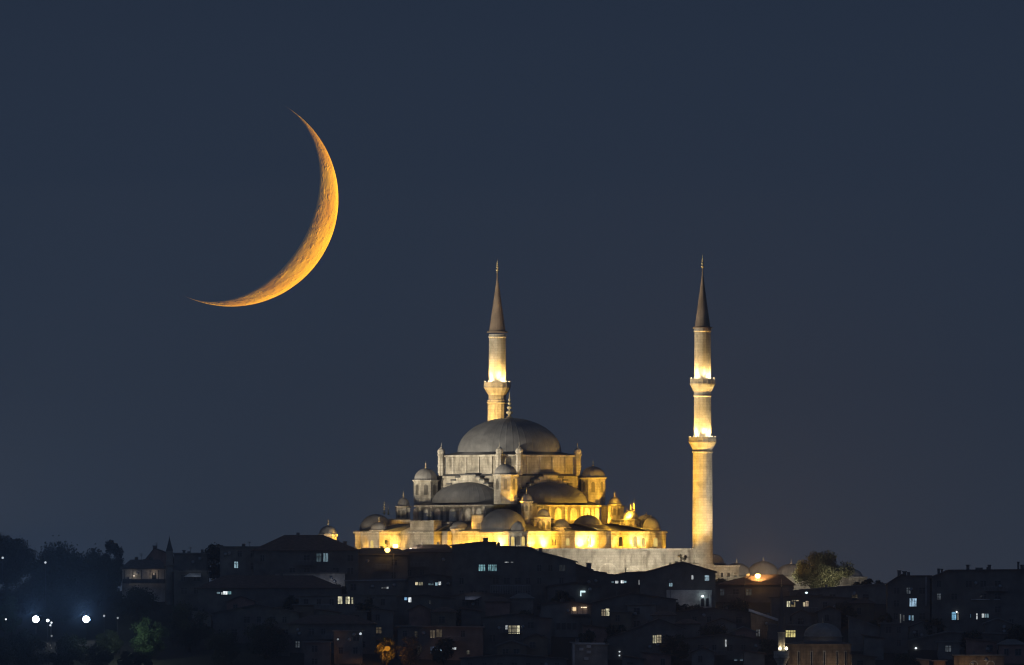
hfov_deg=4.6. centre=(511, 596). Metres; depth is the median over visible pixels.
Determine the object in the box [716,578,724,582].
tree
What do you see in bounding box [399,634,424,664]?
tree
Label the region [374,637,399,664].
tree
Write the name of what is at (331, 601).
window
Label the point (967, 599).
apartment block
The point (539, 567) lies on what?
window
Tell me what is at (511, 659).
house
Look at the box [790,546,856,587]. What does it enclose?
tree
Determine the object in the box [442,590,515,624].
house
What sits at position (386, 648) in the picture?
street lamp
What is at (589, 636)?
tree
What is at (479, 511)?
window
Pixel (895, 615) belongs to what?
window
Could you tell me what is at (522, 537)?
window
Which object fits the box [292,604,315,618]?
house
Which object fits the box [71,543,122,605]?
tree
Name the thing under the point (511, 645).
house
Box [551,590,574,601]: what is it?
tree
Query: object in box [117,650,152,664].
tree
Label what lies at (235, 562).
window
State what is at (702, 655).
house
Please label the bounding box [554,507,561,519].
window
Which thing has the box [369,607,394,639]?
house
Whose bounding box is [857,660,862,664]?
window
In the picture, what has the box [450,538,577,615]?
apartment block
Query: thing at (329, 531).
domed kiosk
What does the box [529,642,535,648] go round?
window
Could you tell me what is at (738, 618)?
window
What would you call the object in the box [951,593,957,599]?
window
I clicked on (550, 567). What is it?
window
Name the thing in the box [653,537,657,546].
window
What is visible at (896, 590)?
window
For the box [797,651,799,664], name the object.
window
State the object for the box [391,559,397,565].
window
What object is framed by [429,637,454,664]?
tree
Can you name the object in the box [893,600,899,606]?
window
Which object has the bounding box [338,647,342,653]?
window
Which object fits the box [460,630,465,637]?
window
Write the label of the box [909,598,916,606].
window
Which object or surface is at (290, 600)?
tree
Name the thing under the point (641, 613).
house
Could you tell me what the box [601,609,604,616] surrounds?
window
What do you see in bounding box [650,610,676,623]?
house
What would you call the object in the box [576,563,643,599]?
house
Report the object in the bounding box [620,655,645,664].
house
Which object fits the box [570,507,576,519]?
window
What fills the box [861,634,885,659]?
house
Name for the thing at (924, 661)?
house
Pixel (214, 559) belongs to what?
tree
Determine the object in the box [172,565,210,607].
house
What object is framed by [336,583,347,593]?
tree
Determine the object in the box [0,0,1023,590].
sky
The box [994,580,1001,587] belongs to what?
window
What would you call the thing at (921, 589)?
window
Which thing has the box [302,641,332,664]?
house
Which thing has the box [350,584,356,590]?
window
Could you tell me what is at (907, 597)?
house
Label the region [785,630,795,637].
window
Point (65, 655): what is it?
tree
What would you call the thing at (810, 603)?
house
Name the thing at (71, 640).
tree
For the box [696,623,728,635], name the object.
tree
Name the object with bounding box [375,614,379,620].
window
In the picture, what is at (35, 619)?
floodlight mast
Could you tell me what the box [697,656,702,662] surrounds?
window
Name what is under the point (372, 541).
window
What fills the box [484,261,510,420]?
minaret
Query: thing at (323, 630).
window
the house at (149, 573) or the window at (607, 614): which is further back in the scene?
the house at (149, 573)
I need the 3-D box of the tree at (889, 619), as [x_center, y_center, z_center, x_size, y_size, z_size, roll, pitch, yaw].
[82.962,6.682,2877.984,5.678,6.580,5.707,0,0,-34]
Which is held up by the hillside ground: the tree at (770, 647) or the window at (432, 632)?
the tree at (770, 647)
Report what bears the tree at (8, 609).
on the hillside ground
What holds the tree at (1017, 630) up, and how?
on the hillside ground
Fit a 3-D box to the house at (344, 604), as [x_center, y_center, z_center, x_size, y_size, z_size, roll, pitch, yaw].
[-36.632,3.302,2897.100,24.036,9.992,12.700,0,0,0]
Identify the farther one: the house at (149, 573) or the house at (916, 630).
the house at (149, 573)
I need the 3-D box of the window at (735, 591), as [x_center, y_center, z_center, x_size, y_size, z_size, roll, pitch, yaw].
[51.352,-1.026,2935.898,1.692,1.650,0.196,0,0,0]
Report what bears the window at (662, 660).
in the house at (654, 658)
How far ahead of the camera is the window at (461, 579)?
2916.05 m
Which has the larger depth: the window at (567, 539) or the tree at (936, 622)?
the window at (567, 539)
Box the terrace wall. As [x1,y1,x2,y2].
[534,548,693,573]
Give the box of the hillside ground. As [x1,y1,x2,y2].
[0,591,1023,664]
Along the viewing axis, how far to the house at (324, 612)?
2878.00 m
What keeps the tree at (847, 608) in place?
on the hillside ground
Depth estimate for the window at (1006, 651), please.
2843.64 m
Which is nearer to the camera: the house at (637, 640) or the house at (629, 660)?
the house at (629, 660)
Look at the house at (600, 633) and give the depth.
2866.00 m
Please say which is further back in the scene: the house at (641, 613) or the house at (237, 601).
the house at (237, 601)
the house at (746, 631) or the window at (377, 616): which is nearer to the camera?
the house at (746, 631)
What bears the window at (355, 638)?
in the house at (347, 647)
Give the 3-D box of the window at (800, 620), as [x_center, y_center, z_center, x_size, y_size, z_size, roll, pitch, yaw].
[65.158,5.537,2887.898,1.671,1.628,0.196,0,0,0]
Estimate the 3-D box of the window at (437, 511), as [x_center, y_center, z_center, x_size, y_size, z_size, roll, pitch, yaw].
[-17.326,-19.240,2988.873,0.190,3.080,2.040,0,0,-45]
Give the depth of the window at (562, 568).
2916.05 m
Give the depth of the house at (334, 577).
2930.00 m
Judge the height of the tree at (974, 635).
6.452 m
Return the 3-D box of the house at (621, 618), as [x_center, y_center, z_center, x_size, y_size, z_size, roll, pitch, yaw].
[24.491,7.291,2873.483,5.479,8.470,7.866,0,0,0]
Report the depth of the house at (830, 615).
2890.00 m
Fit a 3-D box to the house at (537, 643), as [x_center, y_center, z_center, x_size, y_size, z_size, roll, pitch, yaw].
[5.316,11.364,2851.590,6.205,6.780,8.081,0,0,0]
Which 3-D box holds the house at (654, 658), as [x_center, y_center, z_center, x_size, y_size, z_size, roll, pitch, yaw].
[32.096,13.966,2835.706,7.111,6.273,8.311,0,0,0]
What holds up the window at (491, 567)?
in the apartment block at (485, 565)
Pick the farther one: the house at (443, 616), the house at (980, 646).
the house at (443, 616)
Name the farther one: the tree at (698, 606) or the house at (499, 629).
the tree at (698, 606)
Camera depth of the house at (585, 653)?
2840.00 m
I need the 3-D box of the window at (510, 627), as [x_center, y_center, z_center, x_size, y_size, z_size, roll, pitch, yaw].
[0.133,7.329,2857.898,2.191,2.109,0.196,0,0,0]
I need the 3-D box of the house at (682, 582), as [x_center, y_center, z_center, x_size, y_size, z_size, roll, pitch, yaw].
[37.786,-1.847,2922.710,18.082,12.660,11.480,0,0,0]
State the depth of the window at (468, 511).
2981.57 m
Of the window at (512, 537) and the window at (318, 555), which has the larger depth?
the window at (512, 537)
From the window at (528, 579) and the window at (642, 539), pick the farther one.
the window at (642, 539)
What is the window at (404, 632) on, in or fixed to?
in the house at (468, 640)
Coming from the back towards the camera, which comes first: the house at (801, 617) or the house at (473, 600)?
the house at (473, 600)
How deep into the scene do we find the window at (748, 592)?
2936.06 m
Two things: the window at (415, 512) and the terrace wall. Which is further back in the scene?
the window at (415, 512)
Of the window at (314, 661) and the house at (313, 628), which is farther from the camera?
the house at (313, 628)
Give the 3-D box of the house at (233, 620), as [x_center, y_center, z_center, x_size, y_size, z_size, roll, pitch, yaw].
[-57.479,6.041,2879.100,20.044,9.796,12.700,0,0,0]
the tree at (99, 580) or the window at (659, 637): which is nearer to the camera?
the window at (659, 637)
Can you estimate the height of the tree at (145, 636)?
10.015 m
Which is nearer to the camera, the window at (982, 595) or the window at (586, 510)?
the window at (982, 595)
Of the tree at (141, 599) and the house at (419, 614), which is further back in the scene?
the tree at (141, 599)
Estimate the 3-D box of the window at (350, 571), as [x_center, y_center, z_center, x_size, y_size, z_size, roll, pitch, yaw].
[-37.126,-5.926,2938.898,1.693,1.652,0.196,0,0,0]
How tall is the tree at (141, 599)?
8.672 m
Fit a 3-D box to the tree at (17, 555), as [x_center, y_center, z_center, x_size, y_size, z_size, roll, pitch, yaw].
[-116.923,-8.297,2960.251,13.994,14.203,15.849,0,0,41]
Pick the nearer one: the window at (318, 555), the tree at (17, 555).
the window at (318, 555)
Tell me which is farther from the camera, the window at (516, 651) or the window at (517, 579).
the window at (517, 579)
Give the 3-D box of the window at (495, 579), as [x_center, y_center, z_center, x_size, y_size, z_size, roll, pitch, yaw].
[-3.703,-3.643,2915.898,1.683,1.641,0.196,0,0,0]
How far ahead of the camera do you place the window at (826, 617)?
2889.83 m
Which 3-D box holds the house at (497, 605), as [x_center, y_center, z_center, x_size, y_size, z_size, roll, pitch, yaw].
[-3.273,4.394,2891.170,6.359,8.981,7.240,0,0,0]
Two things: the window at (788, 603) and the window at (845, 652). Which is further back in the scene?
the window at (788, 603)
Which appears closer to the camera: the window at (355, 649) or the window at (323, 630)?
the window at (355, 649)
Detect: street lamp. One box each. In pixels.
[382,646,389,664]
[385,547,393,578]
[744,573,759,600]
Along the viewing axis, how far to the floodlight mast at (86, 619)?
2877.72 m
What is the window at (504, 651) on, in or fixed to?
in the house at (511, 645)
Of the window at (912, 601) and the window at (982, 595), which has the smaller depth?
the window at (982, 595)
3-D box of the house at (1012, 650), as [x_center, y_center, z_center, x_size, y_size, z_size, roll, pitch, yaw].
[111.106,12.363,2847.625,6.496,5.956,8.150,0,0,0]
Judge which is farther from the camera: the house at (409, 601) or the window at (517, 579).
the window at (517, 579)
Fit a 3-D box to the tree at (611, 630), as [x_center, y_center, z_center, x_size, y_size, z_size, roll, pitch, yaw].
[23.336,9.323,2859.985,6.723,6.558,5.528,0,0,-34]
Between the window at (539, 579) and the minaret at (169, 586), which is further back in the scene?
the minaret at (169, 586)
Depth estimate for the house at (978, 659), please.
2830.00 m
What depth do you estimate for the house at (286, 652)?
2854.00 m
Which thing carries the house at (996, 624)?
on the hillside ground
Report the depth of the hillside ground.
2874.48 m
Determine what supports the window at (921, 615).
in the house at (907, 597)
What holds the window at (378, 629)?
in the house at (383, 618)
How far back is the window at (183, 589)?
2928.18 m
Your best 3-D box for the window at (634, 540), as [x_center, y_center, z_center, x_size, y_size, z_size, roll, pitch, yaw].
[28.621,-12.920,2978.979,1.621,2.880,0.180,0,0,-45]
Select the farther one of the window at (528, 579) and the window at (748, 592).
the window at (748, 592)
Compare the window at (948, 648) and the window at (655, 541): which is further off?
the window at (655, 541)
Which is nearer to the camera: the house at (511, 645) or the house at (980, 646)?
the house at (511, 645)
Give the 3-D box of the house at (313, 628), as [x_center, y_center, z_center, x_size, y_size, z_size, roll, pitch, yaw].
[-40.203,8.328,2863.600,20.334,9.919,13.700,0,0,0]
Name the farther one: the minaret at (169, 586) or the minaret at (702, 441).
the minaret at (702, 441)
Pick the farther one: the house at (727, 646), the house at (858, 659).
the house at (727, 646)
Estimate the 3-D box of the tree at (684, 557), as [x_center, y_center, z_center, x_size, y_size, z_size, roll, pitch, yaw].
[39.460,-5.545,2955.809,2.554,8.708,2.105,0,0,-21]
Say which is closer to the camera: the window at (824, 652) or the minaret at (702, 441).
the window at (824, 652)
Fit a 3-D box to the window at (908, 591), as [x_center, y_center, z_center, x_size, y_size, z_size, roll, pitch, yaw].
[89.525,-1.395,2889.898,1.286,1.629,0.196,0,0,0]
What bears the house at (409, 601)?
on the hillside ground
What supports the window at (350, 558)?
in the house at (297, 552)
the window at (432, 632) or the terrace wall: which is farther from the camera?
the terrace wall
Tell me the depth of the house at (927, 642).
2864.00 m
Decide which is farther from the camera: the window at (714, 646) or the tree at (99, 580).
the tree at (99, 580)
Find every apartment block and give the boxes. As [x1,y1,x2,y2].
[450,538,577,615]
[930,562,1023,631]
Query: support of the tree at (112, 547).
on the hillside ground
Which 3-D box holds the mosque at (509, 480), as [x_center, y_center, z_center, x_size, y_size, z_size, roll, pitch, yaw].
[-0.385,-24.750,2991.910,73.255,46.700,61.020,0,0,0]
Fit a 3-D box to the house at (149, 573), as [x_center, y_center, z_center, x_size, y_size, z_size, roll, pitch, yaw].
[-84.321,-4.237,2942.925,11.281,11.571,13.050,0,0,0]
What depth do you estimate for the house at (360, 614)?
2876.00 m
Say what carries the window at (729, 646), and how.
in the house at (727, 646)
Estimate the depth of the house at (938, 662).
2828.00 m
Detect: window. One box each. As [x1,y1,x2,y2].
[180,574,185,581]
[181,587,186,593]
[193,577,200,581]
[233,561,238,568]
[237,550,241,556]
[244,616,249,622]
[260,555,264,561]
[282,616,286,622]
[295,641,299,647]
[304,555,309,561]
[308,628,314,634]
[311,645,317,652]
[311,658,317,664]
[316,553,321,561]
[321,628,325,634]
[323,553,327,561]
[329,599,333,605]
[337,596,342,604]
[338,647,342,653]
[347,555,353,561]
[347,568,353,574]
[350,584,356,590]
[352,634,359,641]
[353,647,357,653]
[370,540,373,547]
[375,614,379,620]
[376,627,381,633]
[380,599,384,605]
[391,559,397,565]
[402,630,407,637]
[408,569,411,576]
[413,508,417,520]
[423,508,427,520]
[429,630,435,638]
[435,508,440,520]
[436,629,441,637]
[439,616,444,622]
[449,508,456,520]
[459,508,462,520]
[459,577,463,584]
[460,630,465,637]
[462,599,467,605]
[465,508,471,520]
[476,508,481,513]
[478,564,485,571]
[487,564,497,571]
[489,635,495,641]
[492,577,498,584]
[502,649,508,653]
[503,577,510,584]
[508,625,517,634]
[511,536,514,545]
[513,649,519,653]
[514,577,521,584]
[521,536,524,545]
[525,577,530,584]
[528,622,533,628]
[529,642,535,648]
[536,565,541,571]
[536,577,541,584]
[548,565,552,571]
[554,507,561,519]
[559,565,565,571]
[559,577,563,583]
[566,537,569,545]
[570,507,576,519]
[584,508,589,514]
[594,508,598,518]
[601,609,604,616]
[605,608,609,616]
[615,615,619,621]
[632,536,637,547]
[633,621,639,627]
[634,608,639,614]
[641,537,644,547]
[652,635,656,643]
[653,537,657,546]
[656,635,661,643]
[660,658,664,664]
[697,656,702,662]
[704,575,709,580]
[712,644,716,651]
[720,589,724,595]
[726,644,732,651]
[733,589,738,595]
[736,616,741,622]
[741,644,745,651]
[745,589,751,595]
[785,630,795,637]
[786,601,790,607]
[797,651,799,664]
[798,618,803,624]
[810,651,812,664]
[823,651,825,664]
[824,615,829,621]
[844,651,846,664]
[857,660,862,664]
[885,626,891,633]
[893,587,899,593]
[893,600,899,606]
[893,613,897,619]
[896,626,901,633]
[896,639,901,646]
[906,587,910,593]
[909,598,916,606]
[919,587,924,593]
[919,613,924,619]
[936,580,941,587]
[945,645,951,652]
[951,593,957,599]
[951,612,956,620]
[965,580,972,587]
[980,580,986,587]
[980,593,986,598]
[987,645,992,651]
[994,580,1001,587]
[995,593,1000,599]
[995,606,1000,612]
[1004,649,1008,655]
[1015,649,1021,655]
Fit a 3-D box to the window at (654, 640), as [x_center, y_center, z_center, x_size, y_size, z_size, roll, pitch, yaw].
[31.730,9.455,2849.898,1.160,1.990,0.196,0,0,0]
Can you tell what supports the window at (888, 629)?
in the house at (895, 635)
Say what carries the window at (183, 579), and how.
in the house at (187, 582)
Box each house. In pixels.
[120,554,165,601]
[143,543,173,575]
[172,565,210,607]
[173,547,209,570]
[192,611,212,626]
[196,570,343,620]
[211,602,300,642]
[218,542,258,576]
[225,595,256,609]
[251,533,360,585]
[260,631,291,655]
[273,570,346,586]
[286,612,377,653]
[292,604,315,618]
[297,591,402,630]
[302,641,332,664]
[316,609,341,614]
[332,624,364,663]
[344,578,407,595]
[348,611,368,619]
[358,546,409,579]
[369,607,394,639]
[396,624,484,659]
[397,592,455,625]
[400,542,451,576]
[406,572,451,595]
[407,604,431,625]
[430,607,457,625]
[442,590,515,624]
[459,607,482,625]
[459,653,568,664]
[481,613,552,654]
[483,597,511,615]
[495,636,528,654]
[509,593,534,613]
[522,633,549,655]
[539,597,591,636]
[546,577,600,619]
[569,637,609,664]
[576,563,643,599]
[581,624,607,642]
[590,591,677,626]
[605,618,685,659]
[609,611,632,629]
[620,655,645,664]
[625,602,657,628]
[638,561,716,607]
[641,646,672,664]
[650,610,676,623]
[674,619,701,637]
[676,604,749,632]
[676,630,776,660]
[690,646,715,664]
[705,617,737,634]
[716,574,795,602]
[730,626,757,637]
[741,650,766,664]
[748,609,777,638]
[765,623,810,645]
[768,588,856,623]
[787,583,885,603]
[790,609,812,624]
[815,606,842,630]
[846,615,879,650]
[849,598,875,623]
[849,653,876,664]
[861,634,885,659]
[878,617,909,652]
[884,570,931,632]
[908,621,938,638]
[908,628,1016,649]
[915,658,930,664]
[931,660,947,664]
[935,641,961,658]
[951,651,1005,664]
[964,637,998,653]
[982,616,1013,632]
[996,639,1023,663]
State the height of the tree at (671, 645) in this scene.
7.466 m
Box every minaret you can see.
[164,535,174,604]
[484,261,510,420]
[688,255,716,569]
[774,578,788,664]
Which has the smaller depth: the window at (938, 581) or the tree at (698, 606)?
the window at (938, 581)
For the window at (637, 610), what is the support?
in the house at (641, 613)
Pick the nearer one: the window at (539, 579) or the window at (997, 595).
the window at (997, 595)
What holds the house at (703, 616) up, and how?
on the hillside ground
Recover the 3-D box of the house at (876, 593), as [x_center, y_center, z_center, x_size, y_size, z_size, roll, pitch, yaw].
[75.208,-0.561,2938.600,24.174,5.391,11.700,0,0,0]
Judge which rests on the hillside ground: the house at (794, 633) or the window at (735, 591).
the house at (794, 633)
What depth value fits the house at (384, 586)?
2926.00 m
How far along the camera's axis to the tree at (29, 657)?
2828.06 m
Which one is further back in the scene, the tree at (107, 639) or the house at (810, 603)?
the house at (810, 603)
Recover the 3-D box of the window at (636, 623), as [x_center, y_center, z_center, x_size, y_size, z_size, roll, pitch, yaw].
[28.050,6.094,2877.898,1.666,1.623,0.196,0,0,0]
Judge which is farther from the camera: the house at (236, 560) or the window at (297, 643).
the house at (236, 560)
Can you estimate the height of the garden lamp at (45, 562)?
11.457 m
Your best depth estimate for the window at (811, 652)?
2836.01 m
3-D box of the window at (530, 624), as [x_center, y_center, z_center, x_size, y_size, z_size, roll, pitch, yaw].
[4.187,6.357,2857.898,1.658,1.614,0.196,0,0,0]
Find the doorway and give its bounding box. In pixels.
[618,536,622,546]
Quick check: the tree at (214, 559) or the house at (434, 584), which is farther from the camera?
the tree at (214, 559)
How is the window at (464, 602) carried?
in the house at (473, 600)
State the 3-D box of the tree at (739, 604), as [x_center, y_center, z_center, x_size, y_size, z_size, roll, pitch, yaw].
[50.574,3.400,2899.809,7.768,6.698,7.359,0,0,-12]
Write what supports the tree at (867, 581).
on the hillside ground
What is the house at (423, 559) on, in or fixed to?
on the hillside ground
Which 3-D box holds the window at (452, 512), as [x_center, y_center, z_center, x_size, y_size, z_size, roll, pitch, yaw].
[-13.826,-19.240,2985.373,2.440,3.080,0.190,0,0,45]
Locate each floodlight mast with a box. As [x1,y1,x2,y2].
[32,615,39,634]
[82,615,89,638]
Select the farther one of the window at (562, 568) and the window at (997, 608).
the window at (562, 568)
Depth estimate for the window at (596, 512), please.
2993.23 m
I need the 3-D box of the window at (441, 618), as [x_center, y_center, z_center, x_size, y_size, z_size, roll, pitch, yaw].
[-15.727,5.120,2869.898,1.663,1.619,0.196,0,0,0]
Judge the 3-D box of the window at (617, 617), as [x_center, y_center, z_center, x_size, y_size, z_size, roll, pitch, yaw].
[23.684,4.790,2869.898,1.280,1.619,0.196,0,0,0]
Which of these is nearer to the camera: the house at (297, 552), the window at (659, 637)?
the window at (659, 637)
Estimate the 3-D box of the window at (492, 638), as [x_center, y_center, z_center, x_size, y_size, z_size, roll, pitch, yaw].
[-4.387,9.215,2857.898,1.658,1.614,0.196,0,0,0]
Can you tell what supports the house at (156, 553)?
on the hillside ground
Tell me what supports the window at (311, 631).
in the house at (313, 628)
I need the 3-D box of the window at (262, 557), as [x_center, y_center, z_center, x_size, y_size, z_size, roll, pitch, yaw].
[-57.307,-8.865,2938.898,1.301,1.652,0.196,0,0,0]
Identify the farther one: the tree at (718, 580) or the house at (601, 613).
the tree at (718, 580)
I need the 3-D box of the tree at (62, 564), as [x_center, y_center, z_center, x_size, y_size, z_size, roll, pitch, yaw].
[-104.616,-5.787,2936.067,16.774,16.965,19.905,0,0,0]
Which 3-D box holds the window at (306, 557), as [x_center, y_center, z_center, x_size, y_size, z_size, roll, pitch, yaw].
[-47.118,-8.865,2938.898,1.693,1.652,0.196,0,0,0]
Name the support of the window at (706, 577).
in the house at (682, 582)
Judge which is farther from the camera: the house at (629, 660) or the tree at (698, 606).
the tree at (698, 606)
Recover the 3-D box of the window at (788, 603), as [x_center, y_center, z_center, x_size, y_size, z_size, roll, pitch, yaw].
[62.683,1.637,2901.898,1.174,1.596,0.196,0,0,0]
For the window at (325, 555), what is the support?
in the house at (297, 552)
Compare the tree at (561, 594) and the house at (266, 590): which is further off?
the house at (266, 590)
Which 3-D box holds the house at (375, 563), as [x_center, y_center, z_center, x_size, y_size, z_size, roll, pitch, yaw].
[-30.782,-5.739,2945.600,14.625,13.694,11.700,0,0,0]
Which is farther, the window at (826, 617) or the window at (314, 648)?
the window at (826, 617)
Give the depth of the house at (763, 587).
2936.00 m
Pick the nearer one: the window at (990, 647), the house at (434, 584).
the window at (990, 647)
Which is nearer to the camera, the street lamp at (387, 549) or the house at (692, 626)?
the house at (692, 626)
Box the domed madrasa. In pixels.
[713,554,867,589]
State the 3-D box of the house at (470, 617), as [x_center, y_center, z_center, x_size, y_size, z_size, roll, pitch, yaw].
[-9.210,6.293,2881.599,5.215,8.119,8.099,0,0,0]
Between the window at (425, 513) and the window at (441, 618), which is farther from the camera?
the window at (425, 513)
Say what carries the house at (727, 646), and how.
on the hillside ground
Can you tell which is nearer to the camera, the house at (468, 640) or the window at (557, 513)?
the house at (468, 640)
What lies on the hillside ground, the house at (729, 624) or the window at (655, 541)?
the house at (729, 624)
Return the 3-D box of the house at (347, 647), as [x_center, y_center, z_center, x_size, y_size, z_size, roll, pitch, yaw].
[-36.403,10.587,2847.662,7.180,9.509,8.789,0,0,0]
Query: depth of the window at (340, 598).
2891.95 m
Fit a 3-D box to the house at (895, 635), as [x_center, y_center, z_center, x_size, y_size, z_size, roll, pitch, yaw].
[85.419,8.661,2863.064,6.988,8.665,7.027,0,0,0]
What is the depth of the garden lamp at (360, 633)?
2841.95 m
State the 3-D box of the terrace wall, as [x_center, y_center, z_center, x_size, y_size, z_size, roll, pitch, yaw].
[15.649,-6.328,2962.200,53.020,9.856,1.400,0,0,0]
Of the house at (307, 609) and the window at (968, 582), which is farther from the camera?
the window at (968, 582)
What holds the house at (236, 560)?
on the hillside ground
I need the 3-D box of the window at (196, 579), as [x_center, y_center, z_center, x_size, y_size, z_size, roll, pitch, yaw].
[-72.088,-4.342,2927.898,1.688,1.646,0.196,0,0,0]
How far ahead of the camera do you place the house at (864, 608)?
2900.00 m
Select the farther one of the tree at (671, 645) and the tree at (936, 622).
the tree at (936, 622)
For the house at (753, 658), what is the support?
on the hillside ground
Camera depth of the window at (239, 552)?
2941.80 m
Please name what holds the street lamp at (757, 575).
on the hillside ground
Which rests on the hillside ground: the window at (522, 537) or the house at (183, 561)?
the house at (183, 561)
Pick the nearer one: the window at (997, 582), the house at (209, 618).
the window at (997, 582)
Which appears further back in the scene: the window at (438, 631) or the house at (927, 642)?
the house at (927, 642)
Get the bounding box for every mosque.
[353,392,667,550]
[785,622,851,664]
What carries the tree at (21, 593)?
on the hillside ground
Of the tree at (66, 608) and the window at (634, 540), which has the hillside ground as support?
the tree at (66, 608)
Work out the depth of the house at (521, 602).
2896.00 m
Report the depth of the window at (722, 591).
2936.06 m
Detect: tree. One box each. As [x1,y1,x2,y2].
[0,533,40,590]
[0,575,39,614]
[0,594,23,634]
[10,637,50,664]
[24,535,86,602]
[36,584,87,625]
[44,643,82,664]
[55,633,89,655]
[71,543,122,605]
[77,644,114,664]
[91,629,123,653]
[101,538,123,587]
[109,585,162,621]
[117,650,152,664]
[129,617,170,655]
[203,542,222,579]
[239,617,291,658]
[277,595,298,609]
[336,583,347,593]
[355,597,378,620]
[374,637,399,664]
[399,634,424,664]
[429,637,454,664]
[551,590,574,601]
[577,629,598,642]
[603,624,626,642]
[657,632,690,664]
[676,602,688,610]
[678,554,686,560]
[687,604,702,609]
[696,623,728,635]
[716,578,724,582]
[719,597,749,611]
[757,637,777,663]
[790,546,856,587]
[834,601,857,627]
[853,578,882,584]
[869,612,892,626]
[924,617,946,634]
[960,630,986,651]
[1002,624,1023,642]
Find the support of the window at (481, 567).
in the apartment block at (485, 565)
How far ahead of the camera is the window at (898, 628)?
2859.65 m
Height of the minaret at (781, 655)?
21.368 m
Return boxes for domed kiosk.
[318,521,337,539]
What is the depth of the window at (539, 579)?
2916.05 m
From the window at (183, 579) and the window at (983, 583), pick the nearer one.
the window at (983, 583)
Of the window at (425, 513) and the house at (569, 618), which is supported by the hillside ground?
the house at (569, 618)
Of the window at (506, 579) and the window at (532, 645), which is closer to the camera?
the window at (532, 645)
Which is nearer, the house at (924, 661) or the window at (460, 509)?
the house at (924, 661)
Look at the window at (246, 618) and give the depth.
2873.65 m
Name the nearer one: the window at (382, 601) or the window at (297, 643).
the window at (297, 643)
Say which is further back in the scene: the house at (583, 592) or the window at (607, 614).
the house at (583, 592)
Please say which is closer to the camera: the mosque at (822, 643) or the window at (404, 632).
the mosque at (822, 643)
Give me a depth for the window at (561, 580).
2916.05 m
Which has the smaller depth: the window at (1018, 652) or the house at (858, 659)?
the house at (858, 659)
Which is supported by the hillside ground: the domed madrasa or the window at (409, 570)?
the domed madrasa
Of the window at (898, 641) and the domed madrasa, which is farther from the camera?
the domed madrasa
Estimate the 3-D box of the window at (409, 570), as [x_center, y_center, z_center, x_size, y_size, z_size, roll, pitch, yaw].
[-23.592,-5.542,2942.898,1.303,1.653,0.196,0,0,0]
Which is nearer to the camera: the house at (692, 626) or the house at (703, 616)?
the house at (692, 626)
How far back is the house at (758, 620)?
2878.00 m
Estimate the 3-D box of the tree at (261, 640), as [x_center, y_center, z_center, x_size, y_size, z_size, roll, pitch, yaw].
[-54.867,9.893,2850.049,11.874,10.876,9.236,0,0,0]
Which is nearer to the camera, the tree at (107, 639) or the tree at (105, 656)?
the tree at (105, 656)
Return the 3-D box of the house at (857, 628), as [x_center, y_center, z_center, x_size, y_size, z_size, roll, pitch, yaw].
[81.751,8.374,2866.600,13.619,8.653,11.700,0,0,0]
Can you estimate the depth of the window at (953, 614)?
2887.72 m
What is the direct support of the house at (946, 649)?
on the hillside ground
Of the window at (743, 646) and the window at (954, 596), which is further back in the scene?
the window at (954, 596)
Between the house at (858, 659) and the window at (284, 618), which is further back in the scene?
the window at (284, 618)

